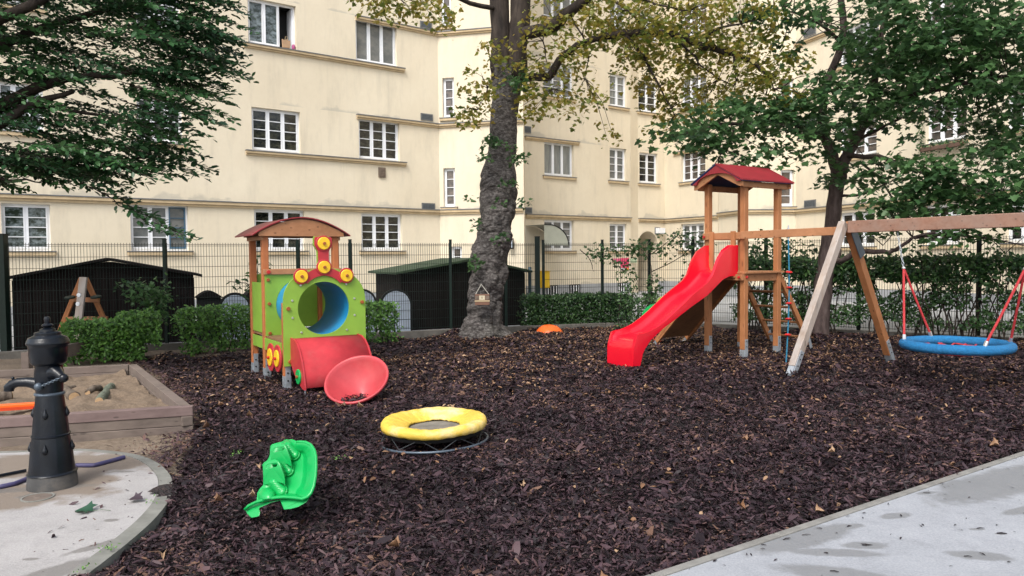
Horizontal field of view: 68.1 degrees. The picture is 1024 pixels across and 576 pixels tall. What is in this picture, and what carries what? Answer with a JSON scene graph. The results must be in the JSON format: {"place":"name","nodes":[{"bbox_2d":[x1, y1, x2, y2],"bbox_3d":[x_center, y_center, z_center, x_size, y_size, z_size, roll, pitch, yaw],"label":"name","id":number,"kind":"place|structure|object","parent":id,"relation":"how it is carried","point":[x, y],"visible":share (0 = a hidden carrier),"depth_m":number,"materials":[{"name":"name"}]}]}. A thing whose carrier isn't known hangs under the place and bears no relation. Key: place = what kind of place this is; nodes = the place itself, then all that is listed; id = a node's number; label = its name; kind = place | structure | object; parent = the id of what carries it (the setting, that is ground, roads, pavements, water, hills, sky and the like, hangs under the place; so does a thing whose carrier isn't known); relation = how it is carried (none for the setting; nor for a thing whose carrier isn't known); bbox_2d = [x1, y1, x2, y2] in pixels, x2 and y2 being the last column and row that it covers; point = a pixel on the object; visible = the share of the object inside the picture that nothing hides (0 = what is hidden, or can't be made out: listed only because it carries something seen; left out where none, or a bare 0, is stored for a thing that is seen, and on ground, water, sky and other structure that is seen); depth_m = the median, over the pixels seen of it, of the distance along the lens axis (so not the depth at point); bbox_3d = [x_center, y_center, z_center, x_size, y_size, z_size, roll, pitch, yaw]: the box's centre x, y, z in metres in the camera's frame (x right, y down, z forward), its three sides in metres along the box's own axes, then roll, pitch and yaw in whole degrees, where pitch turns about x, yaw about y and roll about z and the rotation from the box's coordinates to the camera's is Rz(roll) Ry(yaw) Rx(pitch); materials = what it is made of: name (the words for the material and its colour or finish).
{"place":"outdoors","nodes":[
{"label":"outdoors","id":0,"kind":"place"},
{"bbox_2d":[0,451,157,575],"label":"pavement pad","id":1,"kind":"object","parent":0,"point":[26,528],"visible":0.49,"depth_m":4.92,"materials":[{"name":"concrete"}]},
{"bbox_2d":[0,469,26,476],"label":"cable","id":2,"kind":"object","parent":1,"relation":"on","point":[13,472],"visible":1,"depth_m":5.83,"materials":[{"name":"rubber"}]},
{"bbox_2d":[20,492,54,501],"bbox_3d":[-3.300,1.455,5.269,0.208,0.007,0.208,-1,2,0],"label":"drain cover","id":3,"kind":"object","parent":1,"relation":"on","point":[38,497],"visible":1,"depth_m":5.26,"materials":[{"name":"brown metal"}]},
{"bbox_2d":[4,316,78,492],"bbox_3d":[-3.417,0.844,5.521,0.494,1.280,0.330,-1,2,0],"label":"standpipe","id":4,"kind":"object","parent":1,"relation":"on","point":[52,467],"visible":1,"depth_m":5.43,"materials":[{"name":"metal"}]},
{"bbox_2d":[0,455,125,488],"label":"hose","id":5,"kind":"object","parent":1,"relation":"on","point":[24,479],"visible":0.68,"depth_m":6.03,"materials":[{"name":"rubber"}]},
{"bbox_2d":[75,501,110,512],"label":"fallen leaf","id":6,"kind":"object","parent":1,"relation":"on","point":[88,507],"visible":1,"depth_m":4.98,"materials":[{"name":"green plant"}]},
{"bbox_2d":[129,491,142,499],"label":"fallen leaf","id":7,"kind":"object","parent":1,"relation":"on","point":[137,496],"visible":1,"depth_m":5.17,"materials":[{"name":"brown plant"}]},
{"bbox_2d":[0,347,262,531],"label":"soil path","id":8,"kind":"structure","parent":0,"point":[107,444],"depth_m":6.99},
{"bbox_2d":[57,277,109,338],"bbox_3d":[-7.697,0.349,13.338,1.010,1.085,0.620,-1,2,0],"label":"wooden trestle","id":9,"kind":"object","parent":8,"relation":"on","point":[78,295],"visible":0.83,"depth_m":13.41,"materials":[{"name":"brown wood"}]},
{"bbox_2d":[0,449,171,575],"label":"pavement kerb","id":10,"kind":"structure","parent":8,"relation":"on","point":[149,518],"depth_m":4.71,"materials":[{"name":"grey concrete"}]},
{"bbox_2d":[0,338,193,446],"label":"sandbox","id":11,"kind":"object","parent":8,"relation":"on","point":[138,401],"visible":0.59,"depth_m":7.76,"materials":[{"name":"brown wood"}]},
{"bbox_2d":[0,391,12,401],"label":"log","id":12,"kind":"object","parent":11,"relation":"on","point":[4,395],"visible":0.86,"depth_m":8.32,"materials":[{"name":"brown wood"}]},
{"bbox_2d":[0,402,34,410],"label":"orange beam","id":13,"kind":"structure","parent":11,"relation":"on","point":[16,406],"depth_m":7.67,"materials":[{"name":"plastic"}]},
{"bbox_2d":[64,384,80,399],"bbox_3d":[-5.000,1.180,8.524,0.131,0.130,0.773,-2,3,-40],"label":"log","id":14,"kind":"object","parent":11,"relation":"on","point":[70,394],"visible":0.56,"depth_m":8.25,"materials":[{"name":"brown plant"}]},
{"bbox_2d":[85,385,102,394],"bbox_3d":[-4.771,1.155,8.655,0.084,0.098,0.297,-1,2,0],"label":"log","id":15,"kind":"object","parent":11,"relation":"on","point":[91,389],"visible":0.94,"depth_m":8.59,"materials":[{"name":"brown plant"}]},
{"bbox_2d":[95,383,114,401],"bbox_3d":[-4.548,1.178,8.467,0.100,0.097,1.016,-1,2,-22],"label":"log","id":16,"kind":"object","parent":11,"relation":"on","point":[103,394],"visible":0.86,"depth_m":8.32,"materials":[{"name":"grey wood"}]},
{"bbox_2d":[57,307,163,366],"bbox_3d":[-6.688,0.838,12.683,1.571,1.022,1.011,-2,2,-25],"label":"bush","id":17,"kind":"object","parent":8,"relation":"on","point":[127,328],"visible":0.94,"depth_m":12.43,"materials":[{"name":"green plant"}]},
{"bbox_2d":[0,0,259,242],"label":"hornbeam tree","id":18,"kind":"object","parent":8,"relation":"on","point":[16,106],"visible":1,"depth_m":9.92,"materials":[{"name":"green plant"}]},
{"bbox_2d":[113,272,182,344],"bbox_3d":[-6.676,0.373,13.912,1.002,1.345,0.902,1,3,31],"label":"shrub","id":19,"kind":"object","parent":8,"relation":"on","point":[147,301],"visible":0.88,"depth_m":13.87,"materials":[{"name":"green plant"}]},
{"bbox_2d":[167,302,250,356],"bbox_3d":[-5.397,0.785,13.822,1.597,1.055,0.739,-3,3,-45],"label":"bush","id":20,"kind":"object","parent":8,"relation":"on","point":[231,324],"visible":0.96,"depth_m":13.67,"materials":[{"name":"green plant"}]},
{"bbox_2d":[0,234,452,350],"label":"fence","id":21,"kind":"object","parent":8,"relation":"on","point":[6,325],"visible":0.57,"depth_m":14.45,"materials":[{"name":"metal"}]},
{"bbox_2d":[0,291,1023,350],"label":"yard","id":22,"kind":"structure","parent":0,"point":[723,308],"depth_m":19.44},
{"bbox_2d":[9,258,200,349],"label":"garden shed","id":23,"kind":"structure","parent":22,"relation":"on","point":[110,297],"depth_m":14.70,"materials":[{"name":"black wood"}]},
{"bbox_2d":[195,290,222,340],"bbox_3d":[-6.245,0.598,15.620,0.499,1.088,0.690,-2,2,-25],"label":"storage box","id":24,"kind":"object","parent":22,"relation":"on","point":[214,298],"visible":0.32,"depth_m":15.31,"materials":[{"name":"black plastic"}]},
{"bbox_2d":[219,292,250,339],"bbox_3d":[-5.640,0.617,15.441,0.621,1.052,0.087,-2,2,-25],"label":"arched panel","id":25,"kind":"object","parent":22,"relation":"on","point":[241,300],"visible":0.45,"depth_m":15.40,"materials":[{"name":"plastic"}]},
{"bbox_2d":[365,289,376,332],"bbox_3d":[-3.276,0.549,16.545,0.668,1.061,0.087,-2,2,-25],"label":"arched panel","id":26,"kind":"object","parent":22,"relation":"on","point":[367,294],"visible":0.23,"depth_m":16.57,"materials":[{"name":"plastic"}]},
{"bbox_2d":[379,289,411,331],"bbox_3d":[-2.584,0.540,16.868,0.742,1.042,0.087,-2,2,-25],"label":"arched panel","id":27,"kind":"object","parent":22,"relation":"on","point":[407,302],"visible":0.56,"depth_m":16.89,"materials":[{"name":"plastic"}]},
{"bbox_2d":[368,258,532,329],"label":"garden shed","id":28,"kind":"structure","parent":22,"relation":"on","point":[519,282],"depth_m":17.83,"materials":[{"name":"black wood"}]},
{"bbox_2d":[0,0,1023,324],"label":"apartment building","id":29,"kind":"structure","parent":22,"relation":"on","point":[350,128],"depth_m":26.47,"materials":[{"name":"cream plaster"},{"name":"white paint"},{"name":"window glass"}]},
{"bbox_2d":[0,82,43,137],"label":"window","id":30,"kind":"structure","parent":29,"relation":"in","point":[3,87],"depth_m":19.88,"materials":[{"name":"white paint"}]},
{"bbox_2d":[2,1,46,12],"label":"window","id":31,"kind":"structure","parent":29,"relation":"in","point":[42,11],"depth_m":19.97,"materials":[{"name":"white paint"}]},
{"bbox_2d":[1,203,56,255],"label":"window","id":32,"kind":"structure","parent":29,"relation":"in","point":[24,223],"depth_m":20.18,"materials":[{"name":"white glass"}]},
{"bbox_2d":[127,205,193,254],"bbox_3d":[-10.282,-1.694,22.120,1.791,1.467,0.300,-2,3,-37],"label":"window","id":33,"kind":"structure","parent":29,"relation":"in","point":[177,215],"depth_m":22.19,"materials":[{"name":"white paint"}]},
{"bbox_2d":[135,96,187,147],"bbox_3d":[-10.246,-4.806,22.046,1.464,1.413,0.300,-2,3,-37],"label":"window","id":34,"kind":"structure","parent":29,"relation":"in","point":[182,145],"depth_m":22.20,"materials":[{"name":"white paint"}]},
{"bbox_2d":[248,0,294,48],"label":"window","id":35,"kind":"structure","parent":29,"relation":"in","point":[273,21],"depth_m":24.06,"materials":[{"name":"white paint"}]},
{"bbox_2d":[251,107,298,152],"bbox_3d":[-7.581,-5.008,24.216,1.575,1.338,0.084,-2,3,-37],"label":"window","id":36,"kind":"structure","parent":29,"relation":"in","point":[272,130],"depth_m":24.22,"materials":[{"name":"white paint"}]},
{"bbox_2d":[254,209,308,254],"bbox_3d":[-7.453,-1.785,24.283,1.857,1.431,0.300,-2,3,-37],"label":"window","id":37,"kind":"structure","parent":29,"relation":"in","point":[260,216],"depth_m":24.33,"materials":[{"name":"white paint"}]},
{"bbox_2d":[282,36,289,47],"bbox_3d":[-7.240,-7.879,24.285,0.260,0.345,0.080,-2,3,-37],"label":"paper bag","id":38,"kind":"object","parent":29,"relation":"in","point":[286,43],"visible":0.98,"depth_m":24.25,"materials":[{"name":"paper"}]},
{"bbox_2d":[355,18,395,65],"bbox_3d":[-4.763,-8.479,26.261,1.582,1.465,0.084,-2,3,-37],"label":"window","id":39,"kind":"structure","parent":29,"relation":"in","point":[375,43],"depth_m":26.28,"materials":[{"name":"white paint"}]},
{"bbox_2d":[359,119,397,160],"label":"window","id":40,"kind":"structure","parent":29,"relation":"in","point":[378,140],"depth_m":26.44,"materials":[{"name":"white paint"}]},
{"bbox_2d":[359,214,405,253],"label":"window","id":41,"kind":"structure","parent":29,"relation":"in","point":[375,228],"depth_m":26.57,"materials":[{"name":"white paint"}]},
{"bbox_2d":[437,0,453,29],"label":"window","id":42,"kind":"structure","parent":29,"relation":"in","point":[448,2],"depth_m":27.63,"materials":[{"name":"white paint"}]},
{"bbox_2d":[439,78,456,120],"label":"window","id":43,"kind":"structure","parent":29,"relation":"in","point":[448,83],"depth_m":27.75,"materials":[{"name":"white paint"}]},
{"bbox_2d":[440,168,457,208],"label":"window","id":44,"kind":"structure","parent":29,"relation":"in","point":[449,173],"depth_m":27.88,"materials":[{"name":"white paint"}]},
{"bbox_2d":[452,246,461,257],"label":"window","id":45,"kind":"structure","parent":29,"relation":"in","point":[459,247],"depth_m":27.92,"materials":[{"name":"white paint"}]},
{"bbox_2d":[540,271,549,287],"bbox_3d":[1.383,-0.362,31.602,0.462,0.707,0.199,-2,3,-37],"label":"gas meter box","id":46,"kind":"object","parent":29,"relation":"attached to","point":[547,276],"visible":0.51,"depth_m":31.55,"materials":[{"name":"yellow paint"}]},
{"bbox_2d":[545,273,549,286],"bbox_3d":[1.422,-0.335,31.550,0.382,0.597,0.009,-2,3,-37],"label":"door","id":47,"kind":"structure","parent":46,"relation":"in","point":[547,275],"depth_m":31.59,"materials":[{"name":"yellow paint"}]},
{"bbox_2d":[526,224,568,244],"bbox_3d":[1.452,-2.161,30.932,1.292,0.845,1.222,-2,3,-37],"label":"door canopy","id":48,"kind":"object","parent":29,"relation":"attached to","point":[555,235],"visible":0.94,"depth_m":30.43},
{"bbox_2d":[547,285,557,294],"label":"basement window","id":49,"kind":"structure","parent":29,"relation":"in","point":[553,289],"depth_m":31.93,"materials":[{"name":"white paint"}]},
{"bbox_2d":[541,0,574,25],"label":"window","id":50,"kind":"structure","parent":29,"relation":"in","point":[564,4],"depth_m":31.82,"materials":[{"name":"white paint"}]},
{"bbox_2d":[542,142,576,179],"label":"window","id":51,"kind":"structure","parent":29,"relation":"in","point":[557,157],"depth_m":32.16,"materials":[{"name":"white glass"}]},
{"bbox_2d":[542,62,576,102],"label":"window","id":52,"kind":"structure","parent":29,"relation":"in","point":[569,85],"depth_m":32.10,"materials":[{"name":"white paint"}]},
{"bbox_2d":[544,220,576,253],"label":"window","id":53,"kind":"structure","parent":29,"relation":"in","point":[566,226],"depth_m":32.36,"materials":[{"name":"white paint"}]},
{"bbox_2d":[569,284,579,293],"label":"basement window","id":54,"kind":"structure","parent":29,"relation":"in","point":[572,290],"depth_m":32.66,"materials":[{"name":"white paint"}]},
{"bbox_2d":[610,3,623,27],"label":"window","id":55,"kind":"structure","parent":29,"relation":"in","point":[615,6],"depth_m":33.95,"materials":[{"name":"white paint"}]},
{"bbox_2d":[608,224,629,252],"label":"window","id":56,"kind":"structure","parent":29,"relation":"in","point":[617,231],"depth_m":34.36,"materials":[{"name":"white paint"}]},
{"bbox_2d":[608,148,629,183],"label":"window","id":57,"kind":"structure","parent":29,"relation":"in","point":[616,155],"depth_m":34.21,"materials":[{"name":"white paint"}]},
{"bbox_2d":[608,74,629,110],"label":"window","id":58,"kind":"structure","parent":29,"relation":"in","point":[617,102],"depth_m":34.10,"materials":[{"name":"white paint"}]},
{"bbox_2d":[613,258,636,269],"bbox_3d":[5.140,-1.093,34.475,1.536,0.549,0.018,-2,3,-37],"label":"pink poster","id":59,"kind":"object","parent":29,"relation":"attached to","point":[632,260],"visible":0.53,"depth_m":34.52,"materials":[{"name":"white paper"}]},
{"bbox_2d":[637,82,660,115],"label":"window","id":60,"kind":"structure","parent":29,"relation":"in","point":[643,100],"depth_m":35.43,"materials":[{"name":"white paint"}]},
{"bbox_2d":[638,153,660,186],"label":"window","id":61,"kind":"structure","parent":29,"relation":"in","point":[647,162],"depth_m":35.58,"materials":[{"name":"white paint"}]},
{"bbox_2d":[655,227,664,233],"bbox_3d":[6.999,-2.709,35.813,0.442,0.327,0.259,-2,3,-34],"label":"wall lamp","id":62,"kind":"object","parent":29,"relation":"attached to","point":[658,230],"visible":0.92,"depth_m":35.73,"materials":[{"name":"white paint"}]},
{"bbox_2d":[677,223,703,252],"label":"window","id":63,"kind":"structure","parent":29,"relation":"in","point":[694,228],"depth_m":34.76,"materials":[{"name":"white paint"}]},
{"bbox_2d":[678,151,704,184],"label":"window","id":64,"kind":"structure","parent":29,"relation":"in","point":[689,175],"depth_m":34.72,"materials":[{"name":"white paint"}]},
{"bbox_2d":[678,74,705,112],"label":"window","id":65,"kind":"structure","parent":29,"relation":"in","point":[698,82],"depth_m":34.52,"materials":[{"name":"white paint"}]},
{"bbox_2d":[683,0,705,36],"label":"window","id":66,"kind":"structure","parent":29,"relation":"in","point":[687,15],"depth_m":34.22,"materials":[{"name":"white paint"}]},
{"bbox_2d":[781,170,796,208],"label":"window","id":67,"kind":"structure","parent":29,"relation":"in","point":[786,194],"depth_m":29.52,"materials":[{"name":"white paint"}]},
{"bbox_2d":[836,20,878,70],"bbox_3d":[12.051,-8.477,26.318,0.300,1.424,2.072,-1,2,-20],"label":"window","id":68,"kind":"structure","parent":29,"relation":"in","point":[853,29],"depth_m":26.58,"materials":[{"name":"white paint"}]},
{"bbox_2d":[840,211,876,249],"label":"window","id":69,"kind":"structure","parent":29,"relation":"in","point":[845,216],"depth_m":26.65,"materials":[{"name":"white paint"}]},
{"bbox_2d":[842,119,878,160],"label":"window","id":70,"kind":"structure","parent":29,"relation":"in","point":[871,140],"depth_m":26.14,"materials":[{"name":"white paint"}]},
{"bbox_2d":[919,203,962,248],"bbox_3d":[13.268,-1.895,23.323,0.300,1.365,1.494,-1,2,-20],"label":"window","id":71,"kind":"structure","parent":29,"relation":"in","point":[946,246],"depth_m":23.29,"materials":[{"name":"white paint"}]},
{"bbox_2d":[915,110,968,155],"bbox_3d":[13.083,-4.945,23.019,0.306,1.867,1.880,-1,2,-20],"label":"window box ivy","id":72,"kind":"object","parent":29,"relation":"attached to","point":[930,148],"depth_m":23.18,"materials":[{"name":"green plant"}]},
{"bbox_2d":[921,100,968,147],"bbox_3d":[13.270,-5.022,23.119,0.300,1.350,1.643,-1,2,-20],"label":"window","id":73,"kind":"structure","parent":29,"relation":"in","point":[935,134],"depth_m":23.28,"materials":[{"name":"white paint"}]},
{"bbox_2d":[929,1,966,35],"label":"window","id":74,"kind":"structure","parent":29,"relation":"in","point":[942,6],"depth_m":23.26,"materials":[{"name":"white paint"}]},
{"bbox_2d":[999,70,1023,133],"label":"window","id":75,"kind":"structure","parent":29,"relation":"in","point":[1019,93],"depth_m":21.06,"materials":[{"name":"white paint"}]},
{"bbox_2d":[1000,197,1023,247],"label":"window","id":76,"kind":"structure","parent":29,"relation":"in","point":[1011,232],"depth_m":21.19,"materials":[{"name":"white paint"}]},
{"bbox_2d":[516,291,633,325],"bbox_3d":[1.549,0.550,18.214,2.946,1.021,1.039,-1,2,-23],"label":"clipped hedge","id":77,"kind":"object","parent":22,"relation":"on","point":[586,302],"visible":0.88,"depth_m":17.85,"materials":[{"name":"green plant"}]},
{"bbox_2d":[34,325,1023,575],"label":"mulch ground","id":78,"kind":"structure","parent":0,"point":[164,490],"depth_m":6.34,"materials":[{"name":"brown wood"}]},
{"bbox_2d":[73,450,348,572],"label":"weeds","id":79,"kind":"object","parent":78,"relation":"on","point":[107,548],"visible":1,"depth_m":4.31,"materials":[{"name":"green plant"}]},
{"bbox_2d":[226,255,272,298],"bbox_3d":[-4.484,0.121,12.998,0.816,1.359,0.539,-1,2,0],"label":"sapling","id":80,"kind":"object","parent":78,"relation":"on","point":[237,281],"visible":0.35,"depth_m":12.99,"materials":[{"name":"green plant"}]},
{"bbox_2d":[244,439,317,517],"bbox_3d":[-1.490,1.244,5.029,0.492,0.455,0.563,-1,2,0],"label":"rocking seesaw","id":81,"kind":"object","parent":78,"relation":"on","point":[290,467],"visible":1,"depth_m":4.92,"materials":[{"name":"green plastic"}]},
{"bbox_2d":[235,217,388,404],"bbox_3d":[-2.600,0.182,10.146,1.380,2.325,3.389,-2,3,-32],"label":"toy train","id":82,"kind":"object","parent":78,"relation":"on","point":[328,350],"visible":0.98,"depth_m":10.08,"materials":[{"name":"green plastic"}]},
{"bbox_2d":[365,299,403,342],"bbox_3d":[-2.708,0.742,14.925,1.027,1.068,0.719,-3,3,-42],"label":"bush","id":83,"kind":"object","parent":78,"relation":"on","point":[373,306],"visible":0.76,"depth_m":14.87,"materials":[{"name":"green plant"}]},
{"bbox_2d":[381,406,488,453],"bbox_3d":[-0.699,1.276,6.833,0.980,0.253,0.980,-1,2,0],"label":"ring trampoline","id":84,"kind":"object","parent":78,"relation":"on","point":[432,425],"visible":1,"depth_m":6.67,"materials":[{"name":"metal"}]},
{"bbox_2d":[453,236,539,326],"bbox_3d":[-0.330,-0.075,17.423,2.186,2.228,0.178,-1,2,-23],"label":"fence","id":85,"kind":"object","parent":78,"relation":"on","point":[537,265],"visible":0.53,"depth_m":17.56,"materials":[{"name":"metal"}]},
{"bbox_2d":[536,324,561,333],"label":"balance dome","id":86,"kind":"structure","parent":78,"relation":"on","point":[547,328],"depth_m":16.23,"materials":[{"name":"orange plastic"}]},
{"bbox_2d":[159,383,998,575],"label":"curled maple leaves","id":87,"kind":"object","parent":78,"relation":"on","point":[395,542],"visible":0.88,"depth_m":5.97,"materials":[{"name":"brown plant"}]},
{"bbox_2d":[346,0,816,339],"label":"courtyard tree","id":88,"kind":"object","parent":78,"relation":"on","point":[511,77],"visible":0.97,"depth_m":14.77,"materials":[{"name":"green plant"}]},
{"bbox_2d":[475,284,489,304],"bbox_3d":[-0.596,0.129,15.168,0.300,0.420,0.138,-1,2,0],"label":"birdhouse sign","id":89,"kind":"object","parent":88,"relation":"hanging from","point":[482,299],"visible":1,"depth_m":15.12,"materials":[{"name":"brown wood"}]},
{"bbox_2d":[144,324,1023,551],"bbox_3d":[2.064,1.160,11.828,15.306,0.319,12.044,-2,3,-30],"label":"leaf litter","id":90,"kind":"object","parent":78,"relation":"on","point":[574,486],"visible":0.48,"depth_m":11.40,"materials":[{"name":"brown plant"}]},
{"bbox_2d":[611,268,665,328],"bbox_3d":[2.918,0.344,16.842,1.534,1.603,0.734,-2,3,-38],"label":"bush","id":91,"kind":"object","parent":78,"relation":"on","point":[636,301],"visible":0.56,"depth_m":16.60,"materials":[{"name":"green plant"}]},
{"bbox_2d":[607,163,835,367],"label":"slide tower","id":92,"kind":"structure","parent":78,"relation":"on","point":[689,302],"depth_m":12.43,"materials":[{"name":"red wood"}]},
{"bbox_2d":[784,225,792,361],"bbox_3d":[4.236,0.090,11.603,0.127,2.096,0.125,-1,2,0],"label":"climbing rope","id":93,"kind":"object","parent":92,"relation":"hanging from","point":[788,303],"visible":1,"depth_m":11.59,"materials":[{"name":"fabric"}]},
{"bbox_2d":[542,234,1023,335],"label":"fence","id":94,"kind":"object","parent":78,"relation":"on","point":[859,327],"visible":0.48,"depth_m":17.44,"materials":[{"name":"metal"}]},
{"bbox_2d":[580,228,716,309],"bbox_3d":[3.230,-0.043,17.810,3.219,2.752,1.155,-1,2,0],"label":"creeper","id":95,"kind":"object","parent":94,"relation":"attached to","point":[638,254],"visible":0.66,"depth_m":17.89,"materials":[{"name":"green plant"}]},
{"bbox_2d":[748,229,1023,279],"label":"creeper","id":96,"kind":"object","parent":94,"relation":"attached to","point":[765,251],"visible":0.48,"depth_m":16.45,"materials":[{"name":"green plant"}]},
{"bbox_2d":[634,0,1023,334],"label":"maple tree","id":97,"kind":"object","parent":78,"relation":"on","point":[924,52],"visible":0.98,"depth_m":13.48,"materials":[{"name":"green plant"}]},
{"bbox_2d":[729,249,1023,339],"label":"tall hedge","id":98,"kind":"object","parent":78,"relation":"on","point":[932,272],"visible":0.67,"depth_m":14.52,"materials":[{"name":"green plant"}]},
{"bbox_2d":[786,212,1023,375],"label":"nest swing","id":99,"kind":"object","parent":78,"relation":"on","point":[851,230],"visible":0.98,"depth_m":10.53,"materials":[{"name":"brown wood"}]},
{"bbox_2d":[897,231,1023,355],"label":"swing basket","id":100,"kind":"object","parent":99,"relation":"hanging from","point":[958,345],"visible":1,"depth_m":9.47,"materials":[{"name":"blue plastic"}]},
{"bbox_2d":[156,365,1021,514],"bbox_3d":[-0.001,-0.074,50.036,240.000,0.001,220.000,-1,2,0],"label":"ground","id":101,"kind":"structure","parent":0,"point":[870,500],"depth_m":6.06,"materials":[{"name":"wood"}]},
{"bbox_2d":[0,323,1017,358],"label":"concrete kerb","id":102,"kind":"structure","parent":101,"relation":"on","point":[175,346],"depth_m":16.15,"materials":[{"name":"concrete"}]},
{"bbox_2d":[668,456,1023,575],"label":"pavement","id":103,"kind":"structure","parent":0,"point":[939,543],"depth_m":4.34,"materials":[{"name":"concrete"}]},
{"bbox_2d":[646,451,1023,575],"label":"pavement edge","id":104,"kind":"object","parent":103,"relation":"attached to","point":[722,553],"visible":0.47,"depth_m":4.65,"materials":[{"name":"concrete"}]},
{"bbox_2d":[689,458,1016,568],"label":"stray chips","id":105,"kind":"object","parent":103,"relation":"on","point":[862,517],"visible":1,"depth_m":4.46,"materials":[{"name":"brown plant"}]},
{"bbox_2d":[783,492,1006,571],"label":"bark pieces","id":106,"kind":"object","parent":103,"relation":"on","point":[901,515],"visible":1,"depth_m":4.37,"materials":[{"name":"brown wood"}]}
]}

